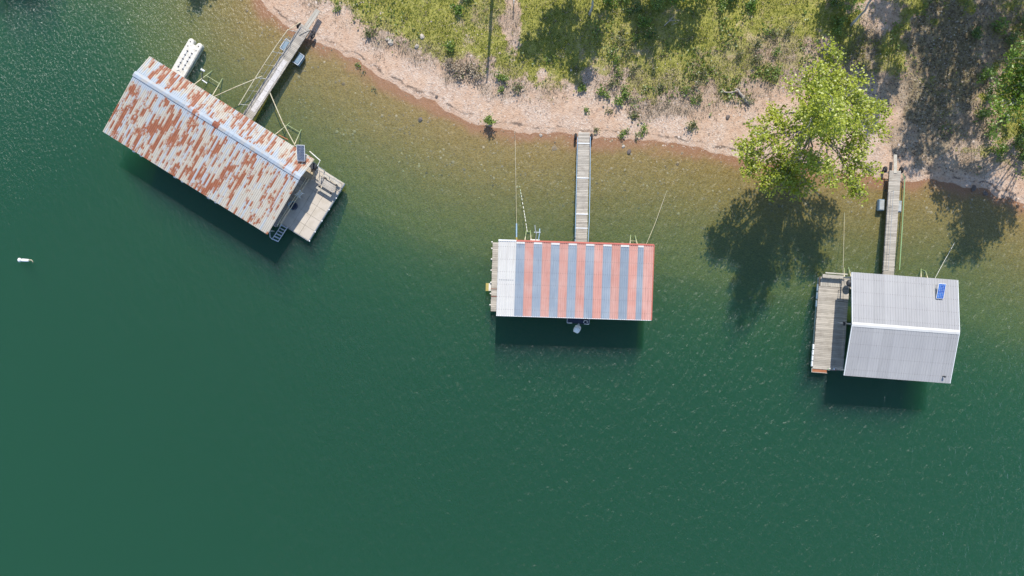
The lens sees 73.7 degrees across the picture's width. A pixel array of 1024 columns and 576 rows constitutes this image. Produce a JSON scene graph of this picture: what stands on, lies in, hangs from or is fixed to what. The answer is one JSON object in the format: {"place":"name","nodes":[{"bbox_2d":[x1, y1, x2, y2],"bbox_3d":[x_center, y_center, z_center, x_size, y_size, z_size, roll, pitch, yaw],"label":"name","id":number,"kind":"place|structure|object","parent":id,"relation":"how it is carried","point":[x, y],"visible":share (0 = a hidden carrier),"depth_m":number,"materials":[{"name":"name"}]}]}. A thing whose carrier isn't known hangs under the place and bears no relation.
{"place":"outdoors","nodes":[
{"label":"outdoors","id":0,"kind":"place"},
{"bbox_2d":[0,0,1023,575],"bbox_3d":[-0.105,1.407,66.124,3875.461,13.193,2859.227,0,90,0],"label":"ground","id":1,"kind":"structure","parent":0,"point":[364,380],"depth_m":68.49,"materials":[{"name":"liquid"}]},
{"bbox_2d":[332,0,341,12],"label":"shrub","id":2,"kind":"object","parent":1,"relation":"on","point":[336,7],"visible":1,"depth_m":63.40,"materials":[{"name":"green plant"}]},
{"bbox_2d":[363,26,376,37],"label":"shrub","id":3,"kind":"object","parent":1,"relation":"on","point":[366,33],"visible":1,"depth_m":63.32,"materials":[{"name":"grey plant"}]},
{"bbox_2d":[441,58,453,68],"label":"shrub","id":4,"kind":"object","parent":1,"relation":"on","point":[451,59],"visible":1,"depth_m":63.26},
{"bbox_2d":[441,38,455,52],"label":"shrub","id":5,"kind":"object","parent":1,"relation":"on","point":[449,46],"visible":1,"depth_m":62.93,"materials":[{"name":"green plant"}]},
{"bbox_2d":[444,61,459,75],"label":"shrub","id":6,"kind":"object","parent":1,"relation":"on","point":[451,65],"visible":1,"depth_m":63.17,"materials":[{"name":"plant"}]},
{"bbox_2d":[449,3,464,15],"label":"shrub","id":7,"kind":"object","parent":1,"relation":"on","point":[457,9],"visible":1,"depth_m":62.55,"materials":[{"name":"green plant"}]},
{"bbox_2d":[454,63,468,81],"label":"shrub","id":8,"kind":"object","parent":1,"relation":"on","point":[460,76],"visible":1,"depth_m":63.29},
{"bbox_2d":[461,61,473,72],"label":"shrub","id":9,"kind":"object","parent":1,"relation":"on","point":[468,66],"visible":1,"depth_m":63.15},
{"bbox_2d":[466,62,478,78],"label":"shrub","id":10,"kind":"object","parent":1,"relation":"on","point":[473,69],"visible":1,"depth_m":63.15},
{"bbox_2d":[473,69,486,80],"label":"shrub","id":11,"kind":"object","parent":1,"relation":"on","point":[476,75],"visible":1,"depth_m":63.21,"materials":[{"name":"plant"}]},
{"bbox_2d":[480,113,496,125],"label":"shrub","id":12,"kind":"object","parent":1,"relation":"on","point":[489,120],"visible":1,"depth_m":63.04,"materials":[{"name":"green plant"}]},
{"bbox_2d":[494,70,508,80],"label":"shrub","id":13,"kind":"object","parent":1,"relation":"on","point":[501,77],"visible":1,"depth_m":63.09,"materials":[{"name":"green plant"}]},
{"bbox_2d":[510,82,524,93],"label":"shrub","id":14,"kind":"object","parent":1,"relation":"on","point":[519,87],"visible":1,"depth_m":63.24,"materials":[{"name":"grey plant"}]},
{"bbox_2d":[542,52,557,63],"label":"shrub","id":15,"kind":"object","parent":1,"relation":"on","point":[548,58],"visible":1,"depth_m":63.03,"materials":[{"name":"green plant"}]},
{"bbox_2d":[553,48,565,58],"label":"shrub","id":16,"kind":"object","parent":1,"relation":"on","point":[560,53],"visible":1,"depth_m":62.78,"materials":[{"name":"green plant"}]},
{"bbox_2d":[571,63,580,76],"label":"shrub","id":17,"kind":"object","parent":1,"relation":"on","point":[576,67],"visible":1,"depth_m":63.14,"materials":[{"name":"green plant"}]},
{"bbox_2d":[577,83,589,91],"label":"shrub","id":18,"kind":"object","parent":1,"relation":"on","point":[582,87],"visible":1,"depth_m":63.22,"materials":[{"name":"green plant"}]},
{"bbox_2d":[588,0,593,15],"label":"broadleaf tree","id":19,"kind":"object","parent":1,"relation":"on","point":[590,11],"visible":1,"depth_m":61.54,"materials":[{"name":"grey plant"}]},
{"bbox_2d":[588,20,604,39],"bbox_3d":[7.700,-23.619,62.295,1.066,1.016,1.936,-35,90,0],"label":"shrub","id":20,"kind":"object","parent":1,"relation":"on","point":[595,28],"visible":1,"depth_m":62.20,"materials":[{"name":"green plant"}]},
{"bbox_2d":[596,84,609,98],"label":"shrub","id":21,"kind":"object","parent":1,"relation":"on","point":[602,92],"visible":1,"depth_m":63.26,"materials":[{"name":"green plant"}]},
{"bbox_2d":[603,45,616,56],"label":"shrub","id":22,"kind":"object","parent":1,"relation":"on","point":[612,50],"visible":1,"depth_m":62.62,"materials":[{"name":"green plant"}]},
{"bbox_2d":[603,73,617,88],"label":"shrub","id":23,"kind":"object","parent":1,"relation":"on","point":[613,81],"visible":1,"depth_m":63.17,"materials":[{"name":"green plant"}]},
{"bbox_2d":[603,0,620,7],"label":"shrub","id":24,"kind":"object","parent":1,"relation":"on","point":[609,1],"visible":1,"depth_m":61.97,"materials":[{"name":"green plant"}]},
{"bbox_2d":[611,95,623,105],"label":"shrub","id":25,"kind":"object","parent":1,"relation":"on","point":[620,101],"visible":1,"depth_m":63.28,"materials":[{"name":"green plant"}]},
{"bbox_2d":[610,66,624,79],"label":"shrub","id":26,"kind":"object","parent":1,"relation":"on","point":[618,73],"visible":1,"depth_m":63.03,"materials":[{"name":"green plant"}]},
{"bbox_2d":[613,25,630,42],"bbox_3d":[9.968,-23.101,62.541,1.349,0.735,1.706,43,90,0],"label":"shrub","id":27,"kind":"object","parent":1,"relation":"on","point":[622,33],"visible":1,"depth_m":62.58,"materials":[{"name":"green plant"}]},
{"bbox_2d":[615,33,629,44],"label":"shrub","id":28,"kind":"object","parent":1,"relation":"on","point":[622,40],"visible":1,"depth_m":62.45,"materials":[{"name":"green plant"}]},
{"bbox_2d":[618,83,628,94],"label":"shrub","id":29,"kind":"object","parent":1,"relation":"on","point":[623,88],"visible":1,"depth_m":63.21,"materials":[{"name":"green plant"}]},
{"bbox_2d":[619,88,631,100],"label":"shrub","id":30,"kind":"object","parent":1,"relation":"on","point":[625,95],"visible":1,"depth_m":63.29,"materials":[{"name":"green plant"}]},
{"bbox_2d":[236,0,1015,214],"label":"pebbles","id":31,"kind":"object","parent":1,"relation":"on","point":[554,148],"visible":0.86,"depth_m":64.24,"materials":[{"name":"stone"}]},
{"bbox_2d":[622,44,636,56],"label":"shrub","id":32,"kind":"object","parent":1,"relation":"on","point":[628,50],"visible":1,"depth_m":62.59,"materials":[{"name":"green plant"}]},
{"bbox_2d":[628,66,636,75],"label":"shrub","id":33,"kind":"object","parent":1,"relation":"on","point":[632,70],"visible":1,"depth_m":63.07,"materials":[{"name":"green plant"}]},
{"bbox_2d":[622,93,645,107],"bbox_3d":[11.341,-17.285,63.257,2.059,0.838,1.385,-11,90,0],"label":"shrub","id":34,"kind":"object","parent":1,"relation":"on","point":[631,104],"visible":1,"depth_m":63.34,"materials":[{"name":"green plant"}]},
{"bbox_2d":[623,0,646,14],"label":"shrub","id":35,"kind":"object","parent":1,"relation":"on","point":[638,8],"visible":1,"depth_m":61.97,"materials":[{"name":"green plant"}]},
{"bbox_2d":[630,109,639,118],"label":"shrub","id":36,"kind":"object","parent":1,"relation":"on","point":[635,115],"visible":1,"depth_m":63.51,"materials":[{"name":"green plant"}]},
{"bbox_2d":[631,33,642,41],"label":"shrub","id":37,"kind":"object","parent":1,"relation":"on","point":[636,38],"visible":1,"depth_m":62.52,"materials":[{"name":"green plant"}]},
{"bbox_2d":[640,122,648,134],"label":"shrub","id":38,"kind":"object","parent":1,"relation":"on","point":[644,128],"visible":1,"depth_m":63.67,"materials":[{"name":"green plant"}]},
{"bbox_2d":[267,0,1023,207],"bbox_3d":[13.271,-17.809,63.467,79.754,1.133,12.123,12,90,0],"label":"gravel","id":39,"kind":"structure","parent":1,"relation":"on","point":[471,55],"depth_m":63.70,"materials":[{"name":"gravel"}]},
{"bbox_2d":[637,14,654,28],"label":"shrub","id":40,"kind":"object","parent":1,"relation":"on","point":[644,22],"visible":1,"depth_m":62.15,"materials":[{"name":"green plant"}]},
{"bbox_2d":[641,27,658,40],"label":"shrub","id":41,"kind":"object","parent":1,"relation":"on","point":[649,34],"visible":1,"depth_m":62.34,"materials":[{"name":"green plant"}]},
{"bbox_2d":[649,62,659,72],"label":"shrub","id":42,"kind":"object","parent":1,"relation":"on","point":[653,67],"visible":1,"depth_m":62.82,"materials":[{"name":"green plant"}]},
{"bbox_2d":[649,0,666,9],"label":"shrub","id":43,"kind":"object","parent":1,"relation":"on","point":[658,4],"visible":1,"depth_m":61.82,"materials":[{"name":"green plant"}]},
{"bbox_2d":[656,83,664,91],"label":"shrub","id":44,"kind":"object","parent":1,"relation":"on","point":[659,86],"visible":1,"depth_m":63.09,"materials":[{"name":"green plant"}]},
{"bbox_2d":[303,0,1023,187],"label":"dead weeds","id":45,"kind":"object","parent":1,"relation":"on","point":[667,73],"visible":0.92,"depth_m":63.17,"materials":[{"name":"plant"}]},
{"bbox_2d":[318,0,1023,173],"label":"grass","id":46,"kind":"structure","parent":1,"relation":"on","point":[685,32],"depth_m":62.80,"materials":[{"name":"plant"}]},
{"bbox_2d":[330,0,1023,178],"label":"undergrowth","id":47,"kind":"object","parent":1,"relation":"on","point":[731,29],"visible":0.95,"depth_m":62.82,"materials":[{"name":"green plant"}]},
{"bbox_2d":[670,0,684,7],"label":"shrub","id":48,"kind":"object","parent":1,"relation":"on","point":[674,1],"visible":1,"depth_m":61.97,"materials":[{"name":"green plant"}]},
{"bbox_2d":[682,83,693,96],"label":"shrub","id":49,"kind":"object","parent":1,"relation":"on","point":[686,91],"visible":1,"depth_m":63.19,"materials":[{"name":"green plant"}]},
{"bbox_2d":[681,35,694,44],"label":"shrub","id":50,"kind":"object","parent":1,"relation":"on","point":[687,39],"visible":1,"depth_m":62.46,"materials":[{"name":"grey plant"}]},
{"bbox_2d":[685,120,698,132],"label":"shrub","id":51,"kind":"object","parent":1,"relation":"on","point":[693,124],"visible":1,"depth_m":63.44,"materials":[{"name":"green plant"}]},
{"bbox_2d":[688,77,701,93],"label":"shrub","id":52,"kind":"object","parent":1,"relation":"on","point":[695,86],"visible":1,"depth_m":63.03,"materials":[{"name":"green plant"}]},
{"bbox_2d":[690,93,699,105],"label":"shrub","id":53,"kind":"object","parent":1,"relation":"on","point":[693,98],"visible":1,"depth_m":63.32,"materials":[{"name":"green plant"}]},
{"bbox_2d":[696,93,702,103],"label":"shrub","id":54,"kind":"object","parent":1,"relation":"on","point":[699,97],"visible":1,"depth_m":63.15,"materials":[{"name":"green plant"}]},
{"bbox_2d":[696,67,710,79],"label":"shrub","id":55,"kind":"object","parent":1,"relation":"on","point":[706,73],"visible":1,"depth_m":62.88,"materials":[{"name":"green plant"}]},
{"bbox_2d":[716,0,727,12],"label":"shrub","id":56,"kind":"object","parent":1,"relation":"on","point":[721,5],"visible":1,"depth_m":61.89,"materials":[{"name":"green plant"}]},
{"bbox_2d":[722,88,750,104],"bbox_3d":[20.846,-17.935,63.295,2.978,0.502,1.000,19,90,0],"label":"driftwood","id":57,"kind":"object","parent":1,"relation":"on","point":[741,95],"visible":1,"depth_m":63.20,"materials":[{"name":"wood"}]},
{"bbox_2d":[735,48,744,57],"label":"shrub","id":58,"kind":"object","parent":1,"relation":"on","point":[738,54],"visible":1,"depth_m":62.50,"materials":[{"name":"green plant"}]},
{"bbox_2d":[742,94,754,105],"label":"shrub","id":59,"kind":"object","parent":1,"relation":"on","point":[748,99],"visible":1,"depth_m":63.13,"materials":[{"name":"green plant"}]},
{"bbox_2d":[743,0,759,11],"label":"shrub","id":60,"kind":"object","parent":1,"relation":"on","point":[751,4],"visible":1,"depth_m":62.02,"materials":[{"name":"green plant"}]},
{"bbox_2d":[749,36,765,49],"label":"shrub","id":61,"kind":"object","parent":1,"relation":"on","point":[757,43],"visible":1,"depth_m":62.27,"materials":[{"name":"green plant"}]},
{"bbox_2d":[751,52,763,61],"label":"shrub","id":62,"kind":"object","parent":1,"relation":"on","point":[756,57],"visible":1,"depth_m":62.39,"materials":[{"name":"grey plant"}]},
{"bbox_2d":[763,69,779,79],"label":"shrub","id":63,"kind":"object","parent":1,"relation":"on","point":[769,75],"visible":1,"depth_m":62.59,"materials":[{"name":"green plant"}]},
{"bbox_2d":[767,63,782,75],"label":"shrub","id":64,"kind":"object","parent":1,"relation":"on","point":[778,69],"visible":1,"depth_m":62.64,"materials":[{"name":"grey plant"}]},
{"bbox_2d":[771,43,781,56],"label":"shrub","id":65,"kind":"object","parent":1,"relation":"on","point":[776,51],"visible":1,"depth_m":62.37,"materials":[{"name":"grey plant"}]},
{"bbox_2d":[770,27,782,38],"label":"shrub","id":66,"kind":"object","parent":1,"relation":"on","point":[775,33],"visible":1,"depth_m":62.23,"materials":[{"name":"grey plant"}]},
{"bbox_2d":[786,22,793,32],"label":"shrub","id":67,"kind":"object","parent":1,"relation":"on","point":[788,29],"visible":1,"depth_m":61.95,"materials":[{"name":"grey plant"}]},
{"bbox_2d":[731,34,894,206],"bbox_3d":[25.711,-12.106,55.411,12.625,16.803,12.789,37,90,0],"label":"broadleaf tree","id":68,"kind":"object","parent":1,"relation":"on","point":[821,113],"visible":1,"depth_m":55.68,"materials":[{"name":"green plant"}]},
{"bbox_2d":[828,0,843,9],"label":"shrub","id":69,"kind":"object","parent":1,"relation":"on","point":[833,2],"visible":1,"depth_m":61.65,"materials":[{"name":"green plant"}]},
{"bbox_2d":[831,22,844,35],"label":"shrub","id":70,"kind":"object","parent":1,"relation":"on","point":[837,30],"visible":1,"depth_m":62.05,"materials":[{"name":"green plant"}]},
{"bbox_2d":[830,15,847,26],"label":"shrub","id":71,"kind":"object","parent":1,"relation":"on","point":[841,21],"visible":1,"depth_m":61.94,"materials":[{"name":"green plant"}]},
{"bbox_2d":[840,0,863,14],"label":"shrub","id":72,"kind":"object","parent":1,"relation":"on","point":[850,7],"visible":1,"depth_m":61.60,"materials":[{"name":"green plant"}]},
{"bbox_2d":[849,0,871,25],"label":"broadleaf tree","id":73,"kind":"object","parent":1,"relation":"on","point":[860,14],"visible":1,"depth_m":60.61,"materials":[{"name":"grey plant"}]},
{"bbox_2d":[705,0,1022,177],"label":"fallen leaves","id":74,"kind":"object","parent":1,"relation":"on","point":[926,100],"visible":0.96,"depth_m":62.70,"materials":[{"name":"brown plant"}]},
{"bbox_2d":[971,25,984,40],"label":"shrub","id":75,"kind":"object","parent":1,"relation":"on","point":[976,32],"visible":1,"depth_m":61.73,"materials":[{"name":"green plant"}]},
{"bbox_2d":[975,106,992,120],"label":"shrub","id":76,"kind":"object","parent":1,"relation":"on","point":[983,113],"visible":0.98,"depth_m":62.66,"materials":[{"name":"green plant"}]},
{"bbox_2d":[976,63,998,83],"bbox_3d":[43.113,-19.489,62.103,1.774,1.466,1.815,0,90,0],"label":"shrub","id":77,"kind":"object","parent":1,"relation":"on","point":[986,72],"visible":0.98,"depth_m":62.02,"materials":[{"name":"green plant"}]},
{"bbox_2d":[984,119,1005,143],"bbox_3d":[44.217,-14.361,62.652,1.648,1.711,2.367,0,90,0],"label":"shrub","id":78,"kind":"object","parent":1,"relation":"on","point":[990,131],"visible":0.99,"depth_m":62.69,"materials":[{"name":"green plant"}]},
{"bbox_2d":[985,81,1006,104],"bbox_3d":[44.068,-17.844,62.287,1.552,1.618,2.158,27,90,0],"label":"shrub","id":79,"kind":"object","parent":1,"relation":"on","point":[990,94],"visible":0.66,"depth_m":62.43,"materials":[{"name":"green plant"}]},
{"bbox_2d":[989,13,1012,34],"bbox_3d":[44.257,-23.860,61.647,1.722,1.419,2.021,0,90,0],"label":"shrub","id":80,"kind":"object","parent":1,"relation":"on","point":[996,25],"visible":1,"depth_m":61.70,"materials":[{"name":"green plant"}]},
{"bbox_2d":[992,143,1011,158],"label":"shrub","id":81,"kind":"object","parent":1,"relation":"on","point":[1000,151],"visible":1,"depth_m":63.00,"materials":[{"name":"green plant"}]},
{"bbox_2d":[988,36,1023,140],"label":"broadleaf tree","id":82,"kind":"object","parent":1,"relation":"on","point":[1016,103],"visible":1,"depth_m":56.22,"materials":[{"name":"green plant"}]},
{"bbox_2d":[999,109,1020,128],"bbox_3d":[45.739,-15.731,62.531,1.900,1.631,1.494,40,90,0],"label":"shrub","id":83,"kind":"object","parent":1,"relation":"on","point":[1010,120],"visible":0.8,"depth_m":62.56,"materials":[{"name":"green plant"}]},
{"bbox_2d":[1004,30,1023,51],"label":"shrub","id":84,"kind":"object","parent":1,"relation":"on","point":[1013,38],"visible":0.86,"depth_m":61.70,"materials":[{"name":"green plant"}]},
{"bbox_2d":[1013,132,1023,148],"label":"shrub","id":85,"kind":"object","parent":1,"relation":"on","point":[1019,139],"visible":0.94,"depth_m":62.72,"materials":[{"name":"green plant"}]},
{"bbox_2d":[1016,150,1023,164],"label":"shrub","id":86,"kind":"object","parent":1,"relation":"on","point":[1021,156],"visible":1,"depth_m":63.10,"materials":[{"name":"green plant"}]},
{"bbox_2d":[845,279,850,286],"bbox_3d":[31.106,-0.443,63.001,0.700,1.008,0.701,4,90,0],"label":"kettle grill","id":87,"kind":"object","parent":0,"point":[848,283],"visible":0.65,"depth_m":62.70,"materials":[{"name":"metal"}]},
{"bbox_3d":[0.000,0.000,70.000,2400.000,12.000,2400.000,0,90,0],"label":"lake","id":88,"kind":"structure","parent":0,"visible":0},
{"bbox_2d":[17,258,33,262],"bbox_3d":[-45.568,-2.571,63.980,1.351,0.479,0.400,5,90,0],"label":"buoy","id":89,"kind":"object","parent":88,"relation":"on","point":[23,260],"visible":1,"depth_m":63.84,"materials":[{"name":"white paint"}]},
{"bbox_2d":[171,38,203,78],"bbox_3d":[-30.408,-21.348,63.875,1.490,0.610,3.896,30,90,0],"label":"jet ski dock","id":90,"kind":"object","parent":88,"relation":"on","point":[188,58],"visible":0.99,"depth_m":63.64,"materials":[{"name":"beige plastic"}]},
{"bbox_2d":[103,56,344,241],"bbox_3d":[-26.016,-12.050,62.454,20.420,3.572,8.772,32,90,0],"label":"boathouse","id":91,"kind":"object","parent":88,"relation":"on","point":[235,144],"visible":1,"depth_m":61.06,"materials":[{"name":"metal"}]},
{"bbox_2d":[195,71,222,94],"bbox_3d":[-27.706,-20.152,64.725,2.088,2.230,4.105,32,90,0],"label":"mooring truss","id":92,"kind":"object","parent":91,"relation":"attached to","point":[212,79],"visible":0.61,"depth_m":64.31,"materials":[{"name":"metal"}]},
{"bbox_2d":[275,122,301,145],"bbox_3d":[-20.331,-15.231,64.725,2.185,2.229,3.697,31,90,0],"label":"mooring truss","id":93,"kind":"object","parent":91,"relation":"attached to","point":[291,127],"visible":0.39,"depth_m":64.37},
{"bbox_2d":[287,201,297,209],"bbox_3d":[-20.272,-7.613,63.135,0.800,0.690,0.859,17,90,0],"label":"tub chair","id":94,"kind":"object","parent":91,"relation":"on","point":[295,206],"visible":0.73,"depth_m":63.10,"materials":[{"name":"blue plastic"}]},
{"bbox_2d":[296,145,305,160],"bbox_3d":[-18.764,-11.988,60.837,0.720,0.750,1.383,2,90,0],"label":"solar panel","id":95,"kind":"object","parent":91,"relation":"on","point":[301,149],"visible":1,"depth_m":60.62,"materials":[{"name":"glass"}]},
{"bbox_2d":[302,170,314,179],"bbox_3d":[-18.875,-10.467,63.270,0.990,0.520,0.712,20,90,0],"label":"storage box","id":96,"kind":"object","parent":91,"relation":"on","point":[308,174],"visible":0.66,"depth_m":63.01,"materials":[{"name":"metal"}]},
{"bbox_2d":[309,163,317,170],"bbox_3d":[-18.372,-11.249,63.210,0.560,0.640,0.592,32,90,0],"label":"bin","id":97,"kind":"object","parent":91,"relation":"on","point":[313,166],"visible":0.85,"depth_m":62.89,"materials":[{"name":"plastic"}]},
{"bbox_2d":[316,174,338,196],"bbox_3d":[-17.038,-9.477,63.163,1.650,0.766,1.570,32,90,0],"label":"picnic table","id":98,"kind":"object","parent":91,"relation":"on","point":[332,187],"visible":1,"depth_m":62.78,"materials":[{"name":"grey wood"}]},
{"bbox_2d":[239,9,319,119],"bbox_3d":[-21.388,-20.613,63.062,2.350,2.015,12.325,34,90,0],"label":"gangway","id":99,"kind":"object","parent":88,"relation":"on","point":[287,47],"visible":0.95,"depth_m":63.18,"materials":[{"name":"grey wood"}]},
{"bbox_2d":[214,76,261,96],"bbox_3d":[-25.434,-18.727,63.375,4.860,0.328,0.120,-22,90,0],"label":"brace pole","id":100,"kind":"object","parent":99,"relation":"attached to","point":[237,86],"visible":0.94,"depth_m":63.34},
{"bbox_2d":[270,93,295,145],"bbox_3d":[-21.354,-15.621,63.400,0.217,0.278,5.426,-25,90,0],"label":"brace pole","id":101,"kind":"object","parent":99,"relation":"attached to","point":[281,119],"visible":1,"depth_m":63.35,"materials":[{"name":"metal"}]},
{"bbox_2d":[486,225,654,320],"bbox_3d":[5.118,-1.514,62.525,15.040,3.390,8.425,2,90,0],"label":"boathouse","id":102,"kind":"object","parent":88,"relation":"on","point":[606,265],"visible":1,"depth_m":60.96,"materials":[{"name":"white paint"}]},
{"bbox_2d":[574,132,592,241],"bbox_3d":[6.541,-8.817,63.445,1.700,0.920,11.228,1,90,0],"label":"gangway","id":103,"kind":"object","parent":102,"relation":"attached to","point":[582,199],"visible":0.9,"depth_m":63.30,"materials":[{"name":"grey wood"}]},
{"bbox_2d":[567,284,589,332],"bbox_3d":[6.276,1.104,63.398,2.110,1.548,6.206,4,90,0],"label":"motorboat","id":104,"kind":"object","parent":88,"relation":"on","point":[577,327],"visible":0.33,"depth_m":63.46,"materials":[{"name":"white paint"}]},
{"bbox_2d":[811,272,959,382],"bbox_3d":[33.754,3.562,62.093,11.225,4.255,9.424,4,90,0],"label":"boathouse","id":105,"kind":"object","parent":88,"relation":"on","point":[916,315],"visible":0.99,"depth_m":60.50,"materials":[{"name":"white paint"}]},
{"bbox_2d":[936,283,945,298],"bbox_3d":[37.868,0.282,60.388,0.660,0.549,1.343,4,90,0],"label":"solar panel","id":106,"kind":"object","parent":105,"relation":"on","point":[940,291],"visible":1,"depth_m":60.23,"materials":[{"name":"blue glass"}]},
{"bbox_2d":[877,155,903,278],"bbox_3d":[35.200,-6.368,63.203,2.120,1.754,11.982,3,90,0],"label":"gangway","id":107,"kind":"object","parent":88,"relation":"on","point":[896,204],"visible":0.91,"depth_m":63.24,"materials":[{"name":"grey wood"}]},
{"bbox_2d":[899,174,904,269],"bbox_3d":[36.459,-6.164,63.697,0.373,0.567,8.938,0,90,0],"label":"pole","id":108,"kind":"object","parent":88,"relation":"on","point":[902,221],"visible":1,"depth_m":63.85,"materials":[{"name":"metal"}]},
{"bbox_3d":[0.420,-4.863,63.200,0.170,0.170,2.223,0,90,0],"label":"spud pole","id":109,"kind":"object","parent":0,"visible":0},
{"bbox_2d":[515,149,516,222],"bbox_3d":[0.352,-10.302,63.600,0.068,0.728,8.747,-1,90,0],"label":"mooring cable","id":110,"kind":"object","parent":109,"relation":"attached to","point":[515,171],"visible":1,"depth_m":63.61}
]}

